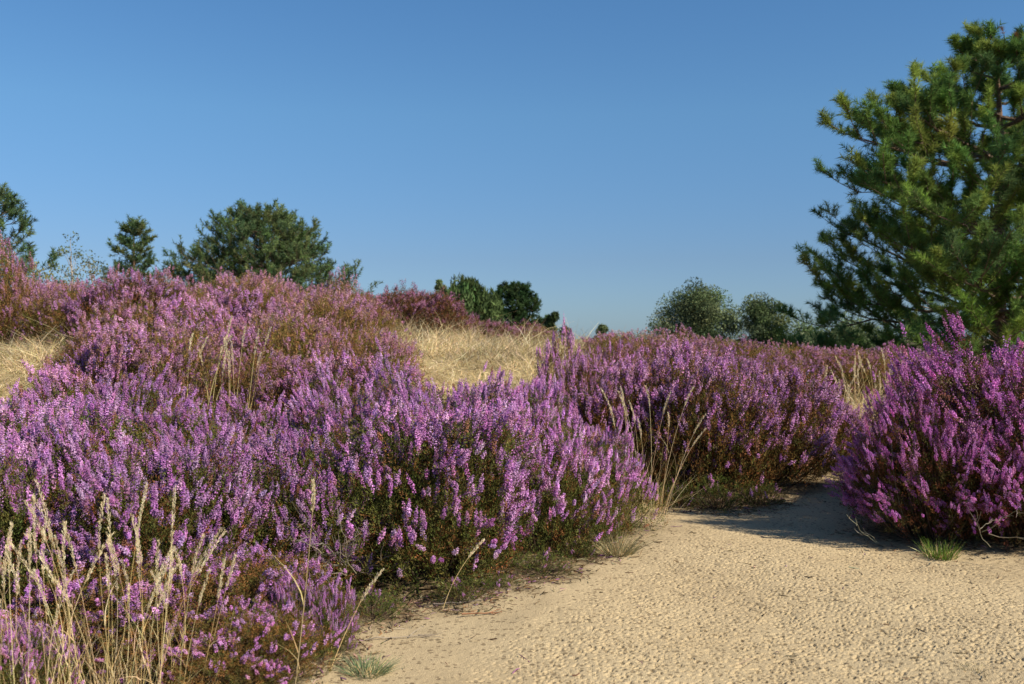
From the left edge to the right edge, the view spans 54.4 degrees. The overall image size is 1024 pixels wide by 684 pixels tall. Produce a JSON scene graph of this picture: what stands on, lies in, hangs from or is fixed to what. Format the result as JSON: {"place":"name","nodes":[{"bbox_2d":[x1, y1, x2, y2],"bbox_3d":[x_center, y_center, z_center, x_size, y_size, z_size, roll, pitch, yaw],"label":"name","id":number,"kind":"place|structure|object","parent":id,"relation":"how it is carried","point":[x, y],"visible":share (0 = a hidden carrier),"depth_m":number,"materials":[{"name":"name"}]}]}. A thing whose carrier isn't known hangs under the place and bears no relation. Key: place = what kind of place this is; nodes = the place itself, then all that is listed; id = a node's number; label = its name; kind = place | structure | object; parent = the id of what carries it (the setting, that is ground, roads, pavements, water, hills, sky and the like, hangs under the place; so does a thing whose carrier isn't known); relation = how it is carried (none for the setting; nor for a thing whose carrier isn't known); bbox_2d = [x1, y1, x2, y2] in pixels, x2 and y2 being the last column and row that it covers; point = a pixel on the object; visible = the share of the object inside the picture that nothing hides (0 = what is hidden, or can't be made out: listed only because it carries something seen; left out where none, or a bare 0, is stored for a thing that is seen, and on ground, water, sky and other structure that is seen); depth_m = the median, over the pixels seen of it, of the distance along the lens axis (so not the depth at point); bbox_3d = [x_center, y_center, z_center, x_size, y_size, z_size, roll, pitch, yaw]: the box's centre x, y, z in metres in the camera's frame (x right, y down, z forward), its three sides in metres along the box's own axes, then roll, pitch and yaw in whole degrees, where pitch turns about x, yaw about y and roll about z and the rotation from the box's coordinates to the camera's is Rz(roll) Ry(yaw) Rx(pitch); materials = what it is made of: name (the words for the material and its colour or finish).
{"place":"outdoors","nodes":[
{"label":"outdoors","id":0,"kind":"place"},
{"bbox_2d":[0,332,1023,683],"bbox_3d":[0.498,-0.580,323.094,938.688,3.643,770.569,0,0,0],"label":"ground","id":1,"kind":"structure","parent":0,"point":[702,620],"depth_m":3.21,"materials":[{"name":"beige sand"}]},
{"bbox_2d":[0,230,66,347],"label":"heather shrub","id":2,"kind":"object","parent":1,"relation":"on","point":[10,310],"visible":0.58,"depth_m":8.62,"materials":[{"name":"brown plant"}]},
{"bbox_2d":[0,182,67,285],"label":"pine tree","id":3,"kind":"object","parent":1,"relation":"on","point":[8,206],"visible":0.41,"depth_m":19.95,"materials":[{"name":"green plant"}]},
{"bbox_2d":[0,604,84,683],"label":"heather shrub","id":4,"kind":"object","parent":1,"relation":"on","point":[23,642],"visible":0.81,"depth_m":2.35,"materials":[{"name":"purple plant"}]},
{"bbox_2d":[0,275,109,347],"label":"heather shrub","id":5,"kind":"object","parent":1,"relation":"on","point":[51,295],"visible":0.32,"depth_m":8.27,"materials":[{"name":"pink plant"}]},
{"bbox_2d":[0,479,113,683],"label":"dry grass tuft","id":6,"kind":"object","parent":1,"relation":"on","point":[34,516],"visible":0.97,"depth_m":2.26,"materials":[{"name":"plant"}]},
{"bbox_2d":[45,231,93,286],"bbox_3d":[-7.475,-0.715,16.980,1.020,2.398,0.745,0,0,0],"label":"birch sapling","id":7,"kind":"object","parent":1,"relation":"on","point":[73,271],"visible":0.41,"depth_m":16.96,"materials":[{"name":"green plant"}]},
{"bbox_2d":[0,378,147,552],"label":"heather shrub","id":8,"kind":"object","parent":1,"relation":"on","point":[17,418],"visible":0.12,"depth_m":3.99,"materials":[{"name":"purple plant"}]},
{"bbox_2d":[0,412,149,643],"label":"heather shrub","id":9,"kind":"object","parent":1,"relation":"on","point":[14,490],"visible":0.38,"depth_m":2.87,"materials":[{"name":"purple plant"}]},
{"bbox_2d":[80,250,111,284],"bbox_3d":[-7.339,-0.570,17.487,0.734,2.106,0.994,0,0,0],"label":"birch sapling","id":10,"kind":"object","parent":1,"relation":"on","point":[90,268],"visible":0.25,"depth_m":17.44,"materials":[{"name":"green plant"}]},
{"bbox_2d":[0,545,205,683],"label":"heather shrub","id":11,"kind":"object","parent":1,"relation":"on","point":[73,587],"visible":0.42,"depth_m":2.63,"materials":[{"name":"purple plant"}]},
{"bbox_2d":[6,362,202,448],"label":"heather shrub","id":12,"kind":"object","parent":1,"relation":"on","point":[136,396],"visible":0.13,"depth_m":5.15,"materials":[{"name":"purple plant"}]},
{"bbox_2d":[21,313,207,415],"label":"heather shrub","id":13,"kind":"object","parent":1,"relation":"on","point":[79,367],"visible":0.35,"depth_m":5.85,"materials":[{"name":"purple plant"}]},
{"bbox_2d":[39,285,202,369],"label":"heather shrub","id":14,"kind":"object","parent":1,"relation":"on","point":[82,335],"visible":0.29,"depth_m":6.77,"materials":[{"name":"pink plant"}]},
{"bbox_2d":[50,265,191,343],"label":"heather shrub","id":15,"kind":"object","parent":1,"relation":"on","point":[87,301],"visible":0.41,"depth_m":7.50,"materials":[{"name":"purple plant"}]},
{"bbox_2d":[3,482,248,683],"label":"dry grass tuft","id":16,"kind":"object","parent":1,"relation":"on","point":[33,570],"visible":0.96,"depth_m":2.33,"materials":[{"name":"plant"}]},
{"bbox_2d":[100,215,166,289],"bbox_3d":[-9.053,-1.342,24.088,2.268,3.552,2.397,0,0,34],"label":"pine tree","id":17,"kind":"object","parent":1,"relation":"on","point":[134,258],"visible":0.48,"depth_m":23.79,"materials":[{"name":"green plant"}]},
{"bbox_2d":[0,387,299,639],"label":"heather shrub","id":18,"kind":"object","parent":1,"relation":"on","point":[159,475],"visible":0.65,"depth_m":3.08,"materials":[{"name":"purple plant"}]},
{"bbox_2d":[59,387,255,536],"bbox_3d":[-1.461,0.567,4.274,0.998,0.711,1.153,0,0,13],"label":"heather shrub","id":19,"kind":"object","parent":1,"relation":"on","point":[181,429],"visible":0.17,"depth_m":4.37,"materials":[{"name":"purple plant"}]},
{"bbox_2d":[51,530,263,683],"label":"dry grass tuft","id":20,"kind":"object","parent":1,"relation":"on","point":[192,571],"visible":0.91,"depth_m":2.38,"materials":[{"name":"plant"}]},
{"bbox_2d":[81,313,247,412],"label":"heather shrub","id":21,"kind":"object","parent":1,"relation":"on","point":[209,355],"visible":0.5,"depth_m":5.95,"materials":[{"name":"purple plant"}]},
{"bbox_2d":[119,265,235,321],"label":"heather shrub","id":22,"kind":"object","parent":1,"relation":"on","point":[190,294],"visible":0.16,"depth_m":7.81,"materials":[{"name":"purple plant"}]},
{"bbox_2d":[107,286,277,386],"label":"heather shrub","id":23,"kind":"object","parent":1,"relation":"on","point":[214,314],"visible":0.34,"depth_m":6.86,"materials":[{"name":"purple plant"}]},
{"bbox_2d":[58,545,329,683],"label":"heather shrub","id":24,"kind":"object","parent":1,"relation":"on","point":[233,578],"visible":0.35,"depth_m":2.70,"materials":[{"name":"purple plant"}]},
{"bbox_2d":[138,386,310,445],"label":"heather shrub","id":25,"kind":"object","parent":1,"relation":"on","point":[244,418],"visible":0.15,"depth_m":5.00,"materials":[{"name":"purple plant"}]},
{"bbox_2d":[186,316,271,410],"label":"dry grass clump","id":26,"kind":"object","parent":1,"relation":"on","point":[225,348],"visible":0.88,"depth_m":5.91,"materials":[{"name":"plant"}]},
{"bbox_2d":[196,283,292,351],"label":"heather shrub","id":27,"kind":"object","parent":1,"relation":"on","point":[239,306],"visible":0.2,"depth_m":7.90,"materials":[{"name":"purple plant"}]},
{"bbox_2d":[146,595,346,683],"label":"heather shrub","id":28,"kind":"object","parent":1,"relation":"on","point":[250,662],"visible":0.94,"depth_m":2.48,"materials":[{"name":"purple plant"}]},
{"bbox_2d":[192,266,309,315],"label":"heather shrub","id":29,"kind":"object","parent":1,"relation":"on","point":[243,284],"visible":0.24,"depth_m":8.90,"materials":[{"name":"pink plant"}]},
{"bbox_2d":[157,544,356,661],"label":"heather shrub","id":30,"kind":"object","parent":1,"relation":"on","point":[314,572],"visible":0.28,"depth_m":2.90,"materials":[{"name":"purple plant"}]},
{"bbox_2d":[153,197,382,297],"bbox_3d":[-7.480,-1.734,30.247,7.469,5.255,7.795,0,0,0],"label":"pine tree","id":31,"kind":"object","parent":1,"relation":"on","point":[288,246],"visible":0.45,"depth_m":29.07,"materials":[{"name":"green plant"}]},
{"bbox_2d":[192,341,347,424],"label":"heather shrub","id":32,"kind":"object","parent":1,"relation":"on","point":[279,364],"visible":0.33,"depth_m":6.09,"materials":[{"name":"purple plant"}]},
{"bbox_2d":[149,433,409,595],"bbox_3d":[-0.850,0.626,3.651,0.994,0.633,0.899,0,0,-18],"label":"heather shrub","id":33,"kind":"object","parent":1,"relation":"on","point":[287,485],"visible":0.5,"depth_m":3.44,"materials":[{"name":"purple plant"}]},
{"bbox_2d":[273,502,392,588],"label":"dead heather branch","id":34,"kind":"object","parent":33,"relation":"attached to","point":[334,554],"visible":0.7,"depth_m":3.27,"materials":[{"name":"brown wood"}]},
{"bbox_2d":[216,302,360,396],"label":"heather shrub","id":35,"kind":"object","parent":1,"relation":"on","point":[314,331],"visible":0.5,"depth_m":7.03,"materials":[{"name":"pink plant"}]},
{"bbox_2d":[272,479,315,683],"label":"dry grass stalk","id":36,"kind":"object","parent":1,"relation":"on","point":[312,499],"visible":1,"depth_m":2.37,"materials":[{"name":"plant"}]},
{"bbox_2d":[262,284,356,348],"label":"heather shrub","id":37,"kind":"object","parent":1,"relation":"on","point":[296,291],"visible":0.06,"depth_m":8.92,"materials":[{"name":"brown plant"}]},
{"bbox_2d":[262,573,361,660],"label":"heather shrub","id":38,"kind":"object","parent":1,"relation":"on","point":[330,618],"visible":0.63,"depth_m":2.78,"materials":[{"name":"purple plant"}]},
{"bbox_2d":[253,284,380,368],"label":"heather shrub","id":39,"kind":"object","parent":1,"relation":"on","point":[334,311],"visible":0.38,"depth_m":7.96,"materials":[{"name":"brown plant"}]},
{"bbox_2d":[227,408,427,553],"bbox_3d":[-0.854,0.607,4.418,1.056,0.666,0.970,0,1,-44],"label":"heather shrub","id":40,"kind":"object","parent":1,"relation":"on","point":[302,448],"visible":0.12,"depth_m":4.16,"materials":[{"name":"purple plant"}]},
{"bbox_2d":[232,346,438,431],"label":"heather shrub","id":41,"kind":"object","parent":1,"relation":"on","point":[354,368],"visible":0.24,"depth_m":6.06,"materials":[{"name":"purple plant"}]},
{"bbox_2d":[275,347,429,450],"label":"heather shrub","id":42,"kind":"object","parent":1,"relation":"on","point":[325,400],"visible":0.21,"depth_m":5.25,"materials":[{"name":"purple plant"}]},
{"bbox_2d":[305,267,411,347],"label":"heather shrub","id":43,"kind":"object","parent":1,"relation":"on","point":[376,304],"visible":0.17,"depth_m":9.54,"materials":[{"name":"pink plant"}]},
{"bbox_2d":[294,319,437,390],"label":"heather shrub","id":44,"kind":"object","parent":1,"relation":"on","point":[386,344],"visible":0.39,"depth_m":7.32,"materials":[{"name":"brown plant"}]},
{"bbox_2d":[329,648,410,679],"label":"grass tuft","id":45,"kind":"object","parent":1,"relation":"on","point":[372,668],"visible":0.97,"depth_m":2.67,"materials":[{"name":"plant"}]},
{"bbox_2d":[349,290,408,329],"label":"heather shrub","id":46,"kind":"object","parent":1,"relation":"on","point":[384,302],"visible":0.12,"depth_m":12.57,"materials":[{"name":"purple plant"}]},
{"bbox_2d":[350,583,412,626],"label":"heather shrub","id":47,"kind":"object","parent":1,"relation":"on","point":[365,602],"visible":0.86,"depth_m":3.23,"materials":[{"name":"green plant"}]},
{"bbox_2d":[377,278,432,330],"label":"heather shrub","id":48,"kind":"object","parent":1,"relation":"on","point":[408,297],"visible":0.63,"depth_m":12.69,"materials":[{"name":"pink plant"}]},
{"bbox_2d":[280,377,557,599],"bbox_3d":[-0.388,0.527,3.810,1.089,0.793,1.177,0,0,10],"label":"heather shrub","id":49,"kind":"object","parent":1,"relation":"on","point":[482,438],"visible":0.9,"depth_m":3.61,"materials":[{"name":"purple plant"}]},
{"bbox_2d":[332,336,521,515],"bbox_3d":[-0.316,0.451,4.737,1.092,0.966,0.968,0,1,-38],"label":"heather shrub","id":50,"kind":"object","parent":1,"relation":"on","point":[458,397],"visible":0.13,"depth_m":4.72,"materials":[{"name":"purple plant"}]},
{"bbox_2d":[399,287,475,334],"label":"heather shrub","id":51,"kind":"object","parent":1,"relation":"on","point":[450,305],"visible":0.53,"depth_m":12.92,"materials":[{"name":"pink plant"}]},
{"bbox_2d":[428,576,497,607],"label":"heather shrub","id":52,"kind":"object","parent":1,"relation":"on","point":[464,593],"visible":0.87,"depth_m":3.35,"materials":[{"name":"green plant"}]},
{"bbox_2d":[440,273,506,325],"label":"broom bush","id":53,"kind":"object","parent":1,"relation":"on","point":[475,298],"visible":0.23,"depth_m":61.06,"materials":[{"name":"green plant"}]},
{"bbox_2d":[0,304,979,418],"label":"dry grass","id":54,"kind":"structure","parent":1,"relation":"on","point":[466,345],"depth_m":9.44,"materials":[{"name":"plant"}]},
{"bbox_2d":[468,313,513,340],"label":"heather shrub","id":55,"kind":"object","parent":1,"relation":"on","point":[489,325],"visible":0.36,"depth_m":13.96,"materials":[{"name":"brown plant"}]},
{"bbox_2d":[480,570,520,590],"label":"heather shrub","id":56,"kind":"object","parent":1,"relation":"on","point":[497,582],"visible":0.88,"depth_m":3.49,"materials":[{"name":"green plant"}]},
{"bbox_2d":[4,461,1023,683],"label":"plant litter","id":57,"kind":"object","parent":1,"relation":"on","point":[495,598],"visible":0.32,"depth_m":3.47,"materials":[{"name":"brown plant"}]},
{"bbox_2d":[457,361,572,494],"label":"heather shrub","id":58,"kind":"object","parent":1,"relation":"on","point":[540,390],"visible":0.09,"depth_m":5.17,"materials":[{"name":"purple plant"}]},
{"bbox_2d":[393,389,642,563],"bbox_3d":[0.074,0.564,4.229,0.882,0.711,1.030,0,0,34],"label":"heather shrub","id":59,"kind":"object","parent":1,"relation":"on","point":[573,460],"visible":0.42,"depth_m":4.08,"materials":[{"name":"purple plant"}]},
{"bbox_2d":[490,280,548,336],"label":"pine tree","id":60,"kind":"object","parent":1,"relation":"on","point":[519,298],"visible":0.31,"depth_m":69.02,"materials":[{"name":"green plant"}]},
{"bbox_2d":[503,319,559,342],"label":"heather shrub","id":61,"kind":"object","parent":1,"relation":"on","point":[536,328],"visible":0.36,"depth_m":14.51,"materials":[{"name":"purple plant"}]},
{"bbox_2d":[506,547,575,577],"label":"heather shrub","id":62,"kind":"object","parent":1,"relation":"on","point":[544,562],"visible":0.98,"depth_m":3.68,"materials":[{"name":"green plant"}]},
{"bbox_2d":[534,310,569,343],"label":"distant bush","id":63,"kind":"object","parent":1,"relation":"on","point":[550,319],"visible":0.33,"depth_m":65.61,"materials":[{"name":"green plant"}]},
{"bbox_2d":[523,314,584,391],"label":"heather shrub","id":64,"kind":"object","parent":1,"relation":"on","point":[556,355],"visible":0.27,"depth_m":6.77,"materials":[{"name":"purple plant"}]},
{"bbox_2d":[525,346,613,421],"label":"heather shrub","id":65,"kind":"object","parent":1,"relation":"on","point":[585,366],"visible":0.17,"depth_m":6.14,"materials":[{"name":"purple plant"}]},
{"bbox_2d":[555,536,596,560],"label":"heather shrub","id":66,"kind":"object","parent":1,"relation":"on","point":[583,556],"visible":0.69,"depth_m":3.99,"materials":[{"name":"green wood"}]},
{"bbox_2d":[560,352,643,427],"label":"heather shrub","id":67,"kind":"object","parent":1,"relation":"on","point":[618,364],"visible":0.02,"depth_m":6.19,"materials":[{"name":"purple plant"}]},
{"bbox_2d":[535,391,669,541],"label":"heather shrub","id":68,"kind":"object","parent":1,"relation":"on","point":[618,455],"visible":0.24,"depth_m":4.47,"materials":[{"name":"purple plant"}]},
{"bbox_2d":[584,338,634,370],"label":"heather shrub","id":69,"kind":"object","parent":1,"relation":"on","point":[617,357],"visible":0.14,"depth_m":6.94,"materials":[{"name":"purple plant"}]},
{"bbox_2d":[581,527,658,556],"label":"grass tuft","id":70,"kind":"object","parent":1,"relation":"on","point":[609,549],"visible":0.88,"depth_m":4.04,"materials":[{"name":"plant"}]},
{"bbox_2d":[550,349,692,489],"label":"heather shrub","id":71,"kind":"object","parent":1,"relation":"on","point":[599,409],"visible":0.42,"depth_m":5.53,"materials":[{"name":"purple plant"}]},
{"bbox_2d":[575,326,682,365],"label":"heather shrub","id":72,"kind":"object","parent":1,"relation":"on","point":[602,340],"visible":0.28,"depth_m":9.56,"materials":[{"name":"purple plant"}]},
{"bbox_2d":[600,386,706,516],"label":"dry grass clump","id":73,"kind":"object","parent":1,"relation":"on","point":[626,413],"visible":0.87,"depth_m":4.92,"materials":[{"name":"plant"}]},
{"bbox_2d":[591,334,717,425],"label":"heather shrub","id":74,"kind":"object","parent":1,"relation":"on","point":[680,350],"visible":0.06,"depth_m":6.27,"materials":[{"name":"purple plant"}]},
{"bbox_2d":[600,334,727,376],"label":"heather shrub","id":75,"kind":"object","parent":1,"relation":"on","point":[630,349],"visible":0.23,"depth_m":8.30,"materials":[{"name":"purple plant"}]},
{"bbox_2d":[646,477,698,509],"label":"heather shrub","id":76,"kind":"object","parent":1,"relation":"on","point":[681,496],"visible":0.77,"depth_m":5.16,"materials":[{"name":"green plant"}]},
{"bbox_2d":[621,324,733,358],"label":"heather shrub","id":77,"kind":"object","parent":1,"relation":"on","point":[692,340],"visible":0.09,"depth_m":9.79,"materials":[{"name":"purple plant"}]},
{"bbox_2d":[603,340,782,499],"bbox_3d":[1.012,0.433,5.587,1.080,0.900,1.111,0,0,-15],"label":"heather shrub","id":78,"kind":"object","parent":1,"relation":"on","point":[702,393],"visible":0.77,"depth_m":5.35,"materials":[{"name":"purple plant"}]},
{"bbox_2d":[645,277,748,345],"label":"birch tree","id":79,"kind":"object","parent":1,"relation":"on","point":[698,312],"visible":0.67,"depth_m":57.27,"materials":[{"name":"green plant"}]},
{"bbox_2d":[681,472,745,512],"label":"heather shrub","id":80,"kind":"object","parent":1,"relation":"on","point":[710,483],"visible":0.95,"depth_m":5.13,"materials":[{"name":"green plant"}]},
{"bbox_2d":[684,334,791,368],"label":"heather shrub","id":81,"kind":"object","parent":1,"relation":"on","point":[752,350],"visible":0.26,"depth_m":9.39,"materials":[{"name":"purple plant"}]},
{"bbox_2d":[714,349,789,406],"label":"heather shrub","id":82,"kind":"object","parent":1,"relation":"on","point":[754,370],"visible":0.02,"depth_m":6.46,"materials":[{"name":"purple plant"}]},
{"bbox_2d":[671,358,851,489],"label":"heather shrub","id":83,"kind":"object","parent":1,"relation":"on","point":[812,447],"visible":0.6,"depth_m":5.52,"materials":[{"name":"purple plant"}]},
{"bbox_2d":[735,477,787,507],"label":"heather shrub","id":84,"kind":"object","parent":1,"relation":"on","point":[754,493],"visible":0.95,"depth_m":5.19,"materials":[{"name":"green plant"}]},
{"bbox_2d":[733,292,805,354],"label":"birch tree","id":85,"kind":"object","parent":1,"relation":"on","point":[762,322],"visible":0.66,"depth_m":55.50,"materials":[{"name":"green plant"}]},
{"bbox_2d":[735,352,830,391],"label":"heather shrub","id":86,"kind":"object","parent":1,"relation":"on","point":[780,362],"visible":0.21,"depth_m":8.41,"materials":[{"name":"purple plant"}]},
{"bbox_2d":[748,338,852,389],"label":"heather shrub","id":87,"kind":"object","parent":1,"relation":"on","point":[808,349],"visible":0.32,"depth_m":9.57,"materials":[{"name":"purple plant"}]},
{"bbox_2d":[776,319,835,356],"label":"birch bush","id":88,"kind":"object","parent":1,"relation":"on","point":[808,329],"visible":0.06,"depth_m":50.05,"materials":[{"name":"green plant"}]},
{"bbox_2d":[765,379,871,469],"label":"heather shrub","id":89,"kind":"object","parent":1,"relation":"on","point":[845,429],"visible":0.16,"depth_m":5.92,"materials":[{"name":"purple plant"}]},
{"bbox_2d":[792,311,905,354],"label":"birch bush","id":90,"kind":"object","parent":1,"relation":"on","point":[844,333],"visible":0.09,"depth_m":43.15,"materials":[{"name":"green plant"}]},
{"bbox_2d":[796,343,919,398],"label":"heather shrub","id":91,"kind":"object","parent":1,"relation":"on","point":[873,357],"visible":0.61,"depth_m":9.21,"materials":[{"name":"purple plant"}]},
{"bbox_2d":[824,364,911,447],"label":"dry grass clump","id":92,"kind":"object","parent":1,"relation":"on","point":[848,391],"visible":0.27,"depth_m":6.71,"materials":[{"name":"plant"}]},
{"bbox_2d":[835,348,929,424],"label":"dry grass clump","id":93,"kind":"object","parent":1,"relation":"on","point":[857,378],"visible":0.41,"depth_m":7.90,"materials":[{"name":"plant"}]},
{"bbox_2d":[773,18,1023,368],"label":"pine tree","id":94,"kind":"object","parent":1,"relation":"on","point":[947,256],"visible":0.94,"depth_m":12.32,"materials":[{"name":"green plant"}]},
{"bbox_2d":[859,340,944,385],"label":"heather shrub","id":95,"kind":"object","parent":1,"relation":"on","point":[893,351],"visible":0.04,"depth_m":10.29,"materials":[{"name":"purple plant"}]},
{"bbox_2d":[822,361,1011,547],"bbox_3d":[1.822,0.498,4.476,0.720,0.850,0.783,0,0,-2],"label":"heather shrub","id":96,"kind":"object","parent":1,"relation":"on","point":[863,500],"visible":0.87,"depth_m":4.30,"materials":[{"name":"purple plant"}]},
{"bbox_2d":[832,308,1023,547],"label":"heather shrub","id":97,"kind":"object","parent":1,"relation":"on","point":[997,398],"visible":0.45,"depth_m":4.41,"materials":[{"name":"purple plant"}]},
{"bbox_2d":[913,536,966,560],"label":"grass tuft","id":98,"kind":"object","parent":1,"relation":"on","point":[938,553],"visible":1,"depth_m":4.11,"materials":[{"name":"plant"}]},
{"bbox_2d":[902,416,1023,547],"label":"heather shrub","id":99,"kind":"object","parent":1,"relation":"on","point":[1017,492],"visible":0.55,"depth_m":4.22,"materials":[{"name":"purple plant"}]},
{"bbox_2d":[921,335,1023,511],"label":"heather shrub","id":100,"kind":"object","parent":1,"relation":"on","point":[1020,359],"visible":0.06,"depth_m":4.87,"materials":[{"name":"purple plant"}]},
{"bbox_2d":[0,0,1023,339],"label":"sky","id":101,"kind":"structure","parent":0,"point":[603,156],"materials":[{"name":"blue"}]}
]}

